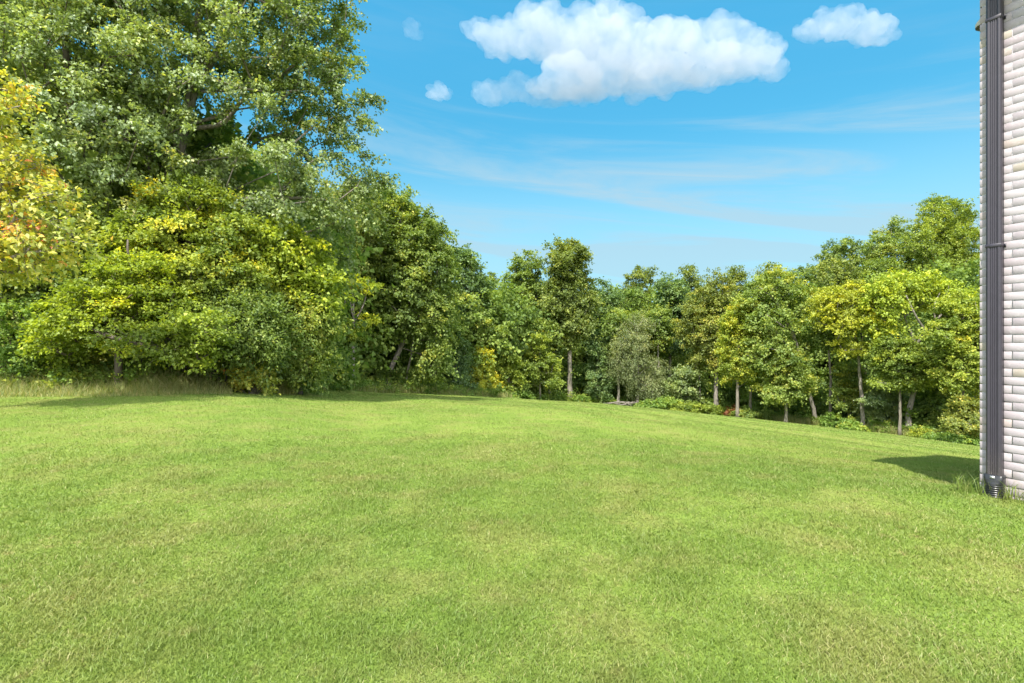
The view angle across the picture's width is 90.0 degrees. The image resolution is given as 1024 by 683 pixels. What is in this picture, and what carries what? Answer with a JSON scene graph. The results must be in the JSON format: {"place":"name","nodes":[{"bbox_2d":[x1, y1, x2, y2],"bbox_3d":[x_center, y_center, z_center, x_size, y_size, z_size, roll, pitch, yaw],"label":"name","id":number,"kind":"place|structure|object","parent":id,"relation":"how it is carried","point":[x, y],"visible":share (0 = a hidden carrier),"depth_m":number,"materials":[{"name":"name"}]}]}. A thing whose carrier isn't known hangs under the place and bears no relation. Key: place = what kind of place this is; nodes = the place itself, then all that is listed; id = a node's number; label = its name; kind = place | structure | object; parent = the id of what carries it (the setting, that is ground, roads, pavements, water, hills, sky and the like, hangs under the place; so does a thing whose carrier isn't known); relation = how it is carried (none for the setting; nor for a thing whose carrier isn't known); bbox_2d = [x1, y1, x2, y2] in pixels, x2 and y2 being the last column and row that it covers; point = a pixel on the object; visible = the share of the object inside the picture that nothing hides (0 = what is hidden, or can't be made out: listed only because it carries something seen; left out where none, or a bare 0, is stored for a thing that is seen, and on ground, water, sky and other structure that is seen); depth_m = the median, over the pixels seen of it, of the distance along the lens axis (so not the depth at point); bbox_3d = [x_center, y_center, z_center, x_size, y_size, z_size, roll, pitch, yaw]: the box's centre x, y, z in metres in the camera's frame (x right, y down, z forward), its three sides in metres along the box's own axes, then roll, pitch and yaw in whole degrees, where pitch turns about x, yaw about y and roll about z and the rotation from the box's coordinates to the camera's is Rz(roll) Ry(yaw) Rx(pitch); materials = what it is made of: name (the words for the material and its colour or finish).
{"place":"outdoors","nodes":[
{"label":"outdoors","id":0,"kind":"place"},
{"bbox_2d":[0,389,1023,682],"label":"lawn","id":1,"kind":"structure","parent":0,"point":[88,404],"depth_m":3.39,"materials":[{"name":"green plant"}]},
{"bbox_2d":[0,291,93,384],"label":"thicket bush","id":2,"kind":"object","parent":1,"relation":"on","point":[6,348],"visible":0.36,"depth_m":13.63,"materials":[{"name":"green plant"}]},
{"bbox_2d":[0,59,112,302],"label":"autumn tree","id":3,"kind":"object","parent":1,"relation":"on","point":[12,244],"visible":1,"depth_m":9.81,"materials":[{"name":"yellow plant"}]},
{"bbox_2d":[47,363,109,389],"bbox_3d":[-11.742,1.063,13.934,1.738,1.022,1.496,0,0,0],"label":"bush","id":4,"kind":"object","parent":1,"relation":"on","point":[68,375],"visible":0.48,"depth_m":13.64,"materials":[{"name":"green plant"}]},
{"bbox_2d":[31,345,134,379],"bbox_3d":[-12.385,0.822,14.743,2.464,1.515,2.308,0,0,0],"label":"thicket bush","id":5,"kind":"object","parent":1,"relation":"on","point":[98,359],"visible":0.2,"depth_m":14.48,"materials":[{"name":"green plant"}]},
{"bbox_2d":[7,239,243,386],"bbox_3d":[-10.000,-0.581,13.700,6.436,4.380,3.329,0,0,0],"label":"maple tree","id":6,"kind":"object","parent":1,"relation":"on","point":[96,318],"visible":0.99,"depth_m":13.13,"materials":[{"name":"green plant"}]},
{"bbox_2d":[74,169,288,369],"bbox_3d":[-9.820,-1.835,15.644,5.793,6.948,4.286,0,0,0],"label":"maple tree","id":7,"kind":"object","parent":1,"relation":"on","point":[212,239],"visible":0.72,"depth_m":14.90,"materials":[{"name":"green plant"}]},
{"bbox_2d":[141,265,321,393],"bbox_3d":[-8.166,-0.277,15.178,4.193,4.040,4.034,0,0,-43],"label":"dense tree","id":8,"kind":"object","parent":1,"relation":"on","point":[258,329],"visible":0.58,"depth_m":14.54,"materials":[{"name":"green plant"}]},
{"bbox_2d":[219,354,283,396],"bbox_3d":[-7.542,0.995,15.048,1.783,1.462,1.472,0,0,0],"label":"autumn bush","id":9,"kind":"object","parent":1,"relation":"on","point":[243,384],"visible":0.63,"depth_m":14.77,"materials":[{"name":"green plant"}]},
{"bbox_2d":[216,206,362,326],"bbox_3d":[-7.544,-1.195,16.869,5.098,6.244,3.416,0,0,0],"label":"yellow tree","id":10,"kind":"object","parent":1,"relation":"on","point":[305,270],"visible":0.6,"depth_m":16.44,"materials":[{"name":"green plant"}]},
{"bbox_2d":[245,285,357,394],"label":"feathery tree","id":11,"kind":"object","parent":1,"relation":"on","point":[321,330],"visible":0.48,"depth_m":16.40,"materials":[{"name":"green plant"}]},
{"bbox_2d":[0,365,916,435],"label":"tall grass","id":12,"kind":"structure","parent":1,"relation":"on","point":[150,386],"depth_m":13.76,"materials":[{"name":"plant"}]},
{"bbox_2d":[0,357,981,434],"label":"undergrowth","id":13,"kind":"object","parent":1,"relation":"on","point":[333,386],"visible":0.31,"depth_m":31.91,"materials":[{"name":"green plant"}]},
{"bbox_2d":[520,332,568,399],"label":"sapling","id":14,"kind":"object","parent":1,"relation":"on","point":[539,366],"visible":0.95,"depth_m":46.37,"materials":[{"name":"green plant"}]},
{"bbox_2d":[598,305,636,404],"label":"slender tree","id":15,"kind":"object","parent":1,"relation":"on","point":[616,319],"visible":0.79,"depth_m":50.63,"materials":[{"name":"green plant"}]},
{"bbox_2d":[607,401,636,405],"bbox_3d":[10.662,6.017,49.107,3.876,0.720,1.935,0,0,0],"label":"brush pile","id":16,"kind":"object","parent":1,"relation":"on","point":[622,402],"visible":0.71,"depth_m":48.83,"materials":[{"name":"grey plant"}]},
{"bbox_2d":[603,308,680,406],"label":"willow like tree","id":17,"kind":"object","parent":1,"relation":"on","point":[624,362],"visible":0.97,"depth_m":49.36,"materials":[{"name":"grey plant"}]},
{"bbox_2d":[635,302,677,396],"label":"slender tree","id":18,"kind":"object","parent":1,"relation":"on","point":[661,315],"visible":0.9,"depth_m":50.94,"materials":[{"name":"green plant"}]},
{"bbox_2d":[634,395,684,409],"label":"bush","id":19,"kind":"object","parent":1,"relation":"on","point":[665,402],"visible":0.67,"depth_m":46.84,"materials":[{"name":"green plant"}]},
{"bbox_2d":[660,364,704,403],"bbox_3d":[16.598,4.702,49.777,4.088,5.136,4.456,0,0,28],"label":"bush","id":20,"kind":"object","parent":1,"relation":"on","point":[685,383],"visible":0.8,"depth_m":49.35,"materials":[{"name":"green plant"}]},
{"bbox_2d":[669,399,725,414],"bbox_3d":[16.559,6.195,46.080,5.461,1.956,3.190,0,0,0],"label":"flowering bush","id":21,"kind":"object","parent":1,"relation":"on","point":[697,407],"visible":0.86,"depth_m":45.43,"materials":[{"name":"green plant"}]},
{"bbox_2d":[720,403,741,415],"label":"red bush","id":22,"kind":"object","parent":1,"relation":"on","point":[726,412],"visible":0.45,"depth_m":45.35,"materials":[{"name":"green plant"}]},
{"bbox_2d":[708,293,765,416],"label":"bright tree","id":23,"kind":"object","parent":1,"relation":"on","point":[729,322],"visible":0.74,"depth_m":43.55,"materials":[{"name":"green plant"}]},
{"bbox_2d":[727,405,773,419],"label":"bush","id":24,"kind":"object","parent":1,"relation":"on","point":[746,412],"visible":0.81,"depth_m":43.90,"materials":[{"name":"green plant"}]},
{"bbox_2d":[728,311,772,409],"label":"slender tree","id":25,"kind":"object","parent":1,"relation":"on","point":[750,399],"visible":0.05,"depth_m":44.91,"materials":[{"name":"green plant"}]},
{"bbox_2d":[730,264,822,417],"bbox_3d":[22.422,0.317,42.690,8.526,13.652,6.667,0,0,0],"label":"leaning tree","id":26,"kind":"object","parent":1,"relation":"on","point":[761,299],"visible":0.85,"depth_m":41.97,"materials":[{"name":"green plant"}]},
{"bbox_2d":[749,345,820,421],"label":"sapling","id":27,"kind":"object","parent":1,"relation":"on","point":[799,378],"visible":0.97,"depth_m":40.66,"materials":[{"name":"green plant"}]},
{"bbox_2d":[817,411,850,427],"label":"bush","id":28,"kind":"object","parent":1,"relation":"on","point":[826,421],"visible":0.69,"depth_m":40.31,"materials":[{"name":"green plant"}]},
{"bbox_2d":[799,276,892,424],"bbox_3d":[26.337,1.031,39.107,7.767,12.145,4.695,0,0,0],"label":"yellow tree","id":29,"kind":"object","parent":1,"relation":"on","point":[847,316],"visible":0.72,"depth_m":38.79,"materials":[{"name":"plant"}]},
{"bbox_2d":[837,419,871,431],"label":"bush","id":30,"kind":"object","parent":1,"relation":"on","point":[853,425],"visible":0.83,"depth_m":38.17,"materials":[{"name":"green plant"}]},
{"bbox_2d":[859,334,940,434],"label":"layered tree","id":31,"kind":"object","parent":1,"relation":"on","point":[897,361],"visible":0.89,"depth_m":36.35,"materials":[{"name":"green plant"}]},
{"bbox_2d":[843,267,979,426],"bbox_3d":[29.828,0.778,37.489,9.607,12.565,4.903,0,0,0],"label":"yellow tree","id":32,"kind":"object","parent":1,"relation":"on","point":[914,286],"visible":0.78,"depth_m":36.90,"materials":[{"name":"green plant"}]},
{"bbox_2d":[905,426,936,437],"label":"bush","id":33,"kind":"object","parent":1,"relation":"on","point":[922,431],"visible":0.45,"depth_m":35.49,"materials":[{"name":"green plant"}]},
{"bbox_2d":[903,288,981,399],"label":"bright tree","id":34,"kind":"object","parent":1,"relation":"on","point":[958,359],"visible":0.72,"depth_m":34.34,"materials":[{"name":"green plant"}]},
{"bbox_2d":[919,429,981,445],"bbox_3d":[28.690,6.372,33.298,3.789,1.437,3.080,0,0,0],"label":"bush","id":35,"kind":"object","parent":1,"relation":"on","point":[948,436],"visible":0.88,"depth_m":32.60,"materials":[{"name":"green plant"}]},
{"bbox_2d":[933,393,980,444],"bbox_3d":[29.126,5.164,32.893,3.350,3.766,5.131,0,0,29],"label":"autumn bush","id":36,"kind":"object","parent":1,"relation":"on","point":[962,415],"visible":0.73,"depth_m":33.00,"materials":[{"name":"green plant"}]},
{"bbox_2d":[975,0,1023,499],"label":"brick house","id":37,"kind":"structure","parent":1,"relation":"on","point":[999,25],"depth_m":4.10,"materials":[{"name":"white brick"}]},
{"bbox_2d":[48,0,981,301],"label":"sky","id":38,"kind":"structure","parent":0,"point":[667,135],"materials":[{"name":"blue"}]},
{"bbox_2d":[392,351,934,426],"bbox_3d":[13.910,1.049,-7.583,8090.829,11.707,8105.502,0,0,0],"label":"forest floor","id":39,"kind":"structure","parent":0,"point":[745,404],"depth_m":46.73,"materials":[{"name":"green plant"}]},
{"bbox_2d":[0,188,167,357],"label":"leaning tree","id":40,"kind":"object","parent":39,"relation":"on","point":[96,209],"visible":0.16,"depth_m":14.65,"materials":[{"name":"green plant"}]},
{"bbox_2d":[0,0,203,293],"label":"broad tree","id":41,"kind":"object","parent":39,"relation":"on","point":[27,49],"visible":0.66,"depth_m":14.62,"materials":[{"name":"green plant"}]},
{"bbox_2d":[34,0,404,366],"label":"tall tree","id":42,"kind":"object","parent":39,"relation":"on","point":[250,82],"visible":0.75,"depth_m":16.79,"materials":[{"name":"green plant"}]},
{"bbox_2d":[283,171,388,278],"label":"forest tree","id":43,"kind":"object","parent":39,"relation":"on","point":[377,235],"visible":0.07,"depth_m":30.25,"materials":[{"name":"green plant"}]},
{"bbox_2d":[337,273,383,375],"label":"slender tree","id":44,"kind":"object","parent":39,"relation":"on","point":[353,337],"visible":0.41,"depth_m":29.09,"materials":[{"name":"green plant"}]},
{"bbox_2d":[340,184,475,387],"bbox_3d":[-7.348,-3.726,34.210,9.935,14.330,6.646,0,0,0],"label":"crooked tree","id":45,"kind":"object","parent":39,"relation":"on","point":[409,280],"visible":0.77,"depth_m":32.93,"materials":[{"name":"green plant"}]},
{"bbox_2d":[405,213,471,383],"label":"forest tree","id":46,"kind":"object","parent":39,"relation":"on","point":[454,340],"visible":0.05,"depth_m":39.35,"materials":[{"name":"green plant"}]},
{"bbox_2d":[439,330,480,392],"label":"dark sapling","id":47,"kind":"object","parent":39,"relation":"on","point":[464,356],"visible":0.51,"depth_m":40.20,"materials":[{"name":"green plant"}]},
{"bbox_2d":[451,243,495,366],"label":"forest tree","id":48,"kind":"object","parent":39,"relation":"on","point":[472,281],"visible":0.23,"depth_m":45.05,"materials":[{"name":"green plant"}]},
{"bbox_2d":[462,305,499,349],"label":"slender tree","id":49,"kind":"object","parent":39,"relation":"on","point":[489,329],"visible":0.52,"depth_m":43.33,"materials":[{"name":"green plant"}]},
{"bbox_2d":[468,345,503,390],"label":"yellow sapling","id":50,"kind":"object","parent":39,"relation":"on","point":[495,381],"visible":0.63,"depth_m":42.51,"materials":[{"name":"yellow plant"}]},
{"bbox_2d":[478,272,499,290],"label":"forest tree","id":51,"kind":"object","parent":39,"relation":"on","point":[491,275],"depth_m":59.23,"materials":[{"name":"green plant"}]},
{"bbox_2d":[0,12,981,426],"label":"woods","id":52,"kind":"object","parent":39,"relation":"on","point":[374,358],"visible":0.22,"depth_m":42.07,"materials":[{"name":"green plant"}]},
{"bbox_2d":[492,349,531,394],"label":"sapling","id":53,"kind":"object","parent":39,"relation":"on","point":[509,365],"visible":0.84,"depth_m":44.37,"materials":[{"name":"green plant"}]},
{"bbox_2d":[491,249,553,369],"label":"forest tree","id":54,"kind":"object","parent":39,"relation":"on","point":[521,268],"visible":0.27,"depth_m":53.12,"materials":[{"name":"green plant"}]},
{"bbox_2d":[531,317,568,393],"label":"slender tree","id":55,"kind":"object","parent":39,"relation":"on","point":[552,325],"visible":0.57,"depth_m":49.39,"materials":[{"name":"green plant"}]},
{"bbox_2d":[542,306,578,356],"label":"young tree","id":56,"kind":"object","parent":39,"relation":"on","point":[555,348],"visible":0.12,"depth_m":51.72,"materials":[{"name":"green plant"}]},
{"bbox_2d":[534,233,605,399],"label":"tall forest tree","id":57,"kind":"object","parent":39,"relation":"on","point":[567,275],"visible":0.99,"depth_m":49.88,"materials":[{"name":"green plant"}]},
{"bbox_2d":[583,328,617,403],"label":"sapling","id":58,"kind":"object","parent":39,"relation":"on","point":[597,383],"visible":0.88,"depth_m":51.22,"materials":[{"name":"green plant"}]},
{"bbox_2d":[577,276,628,383],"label":"forest tree","id":59,"kind":"object","parent":39,"relation":"on","point":[607,299],"visible":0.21,"depth_m":58.97,"materials":[{"name":"green plant"}]},
{"bbox_2d":[619,264,659,311],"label":"forest tree","id":60,"kind":"object","parent":39,"relation":"on","point":[644,277],"visible":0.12,"depth_m":63.09,"materials":[{"name":"green plant"}]},
{"bbox_2d":[620,309,659,400],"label":"young tree","id":61,"kind":"object","parent":39,"relation":"on","point":[652,351],"visible":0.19,"depth_m":52.43,"materials":[{"name":"green plant"}]},
{"bbox_2d":[648,271,698,390],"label":"forest tree","id":62,"kind":"object","parent":39,"relation":"on","point":[672,291],"visible":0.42,"depth_m":53.85,"materials":[{"name":"green plant"}]},
{"bbox_2d":[675,263,707,306],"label":"forest tree","id":63,"kind":"object","parent":39,"relation":"on","point":[687,274],"visible":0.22,"depth_m":65.15,"materials":[{"name":"green plant"}]},
{"bbox_2d":[666,295,718,400],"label":"slender tree","id":64,"kind":"object","parent":39,"relation":"on","point":[689,309],"visible":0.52,"depth_m":49.35,"materials":[{"name":"green plant"}]},
{"bbox_2d":[678,267,742,404],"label":"olive tree","id":65,"kind":"object","parent":39,"relation":"on","point":[714,299],"visible":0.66,"depth_m":48.49,"materials":[{"name":"plant"}]},
{"bbox_2d":[718,264,750,307],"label":"forest tree","id":66,"kind":"object","parent":39,"relation":"on","point":[739,276],"visible":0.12,"depth_m":63.17,"materials":[{"name":"green plant"}]},
{"bbox_2d":[752,260,795,308],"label":"forest tree","id":67,"kind":"object","parent":39,"relation":"on","point":[767,267],"visible":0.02,"depth_m":61.82,"materials":[{"name":"green plant"}]},
{"bbox_2d":[787,265,817,298],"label":"forest tree","id":68,"kind":"object","parent":39,"relation":"on","point":[807,276],"visible":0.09,"depth_m":65.49,"materials":[{"name":"green plant"}]},
{"bbox_2d":[804,309,849,415],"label":"slender tree","id":69,"kind":"object","parent":39,"relation":"on","point":[827,336],"visible":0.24,"depth_m":42.50,"materials":[{"name":"green plant"}]},
{"bbox_2d":[796,251,866,332],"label":"tree","id":70,"kind":"object","parent":39,"relation":"on","point":[838,271],"visible":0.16,"depth_m":55.46,"materials":[{"name":"green plant"}]},
{"bbox_2d":[800,236,867,287],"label":"hill tree","id":71,"kind":"object","parent":39,"relation":"on","point":[839,251],"visible":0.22,"depth_m":67.25,"materials":[{"name":"green plant"}]},
{"bbox_2d":[826,358,871,417],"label":"sapling","id":72,"kind":"object","parent":39,"relation":"on","point":[846,389],"visible":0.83,"depth_m":41.43,"materials":[{"name":"green plant"}]},
{"bbox_2d":[853,385,910,424],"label":"sapling","id":73,"kind":"object","parent":39,"relation":"on","point":[875,401],"visible":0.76,"depth_m":39.25,"materials":[{"name":"green plant"}]},
{"bbox_2d":[851,255,916,329],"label":"hill tree","id":74,"kind":"object","parent":39,"relation":"on","point":[880,264],"visible":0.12,"depth_m":54.67,"materials":[{"name":"green plant"}]},
{"bbox_2d":[854,215,937,279],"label":"hill tree","id":75,"kind":"object","parent":39,"relation":"on","point":[885,247],"visible":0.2,"depth_m":62.99,"materials":[{"name":"green plant"}]},
{"bbox_2d":[889,195,980,290],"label":"hill tree","id":76,"kind":"object","parent":39,"relation":"on","point":[946,239],"visible":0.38,"depth_m":58.85,"materials":[{"name":"green plant"}]},
{"bbox_2d":[909,385,970,423],"bbox_3d":[32.588,4.439,39.346,5.999,6.386,3.802,0,0,-16],"label":"bush","id":77,"kind":"object","parent":39,"relation":"on","point":[929,409],"visible":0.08,"depth_m":38.10,"materials":[{"name":"green plant"}]},
{"bbox_2d":[904,192,978,271],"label":"hill tree","id":78,"kind":"object","parent":39,"relation":"on","point":[944,202],"visible":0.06,"depth_m":67.23,"materials":[{"name":"green plant"}]}
]}

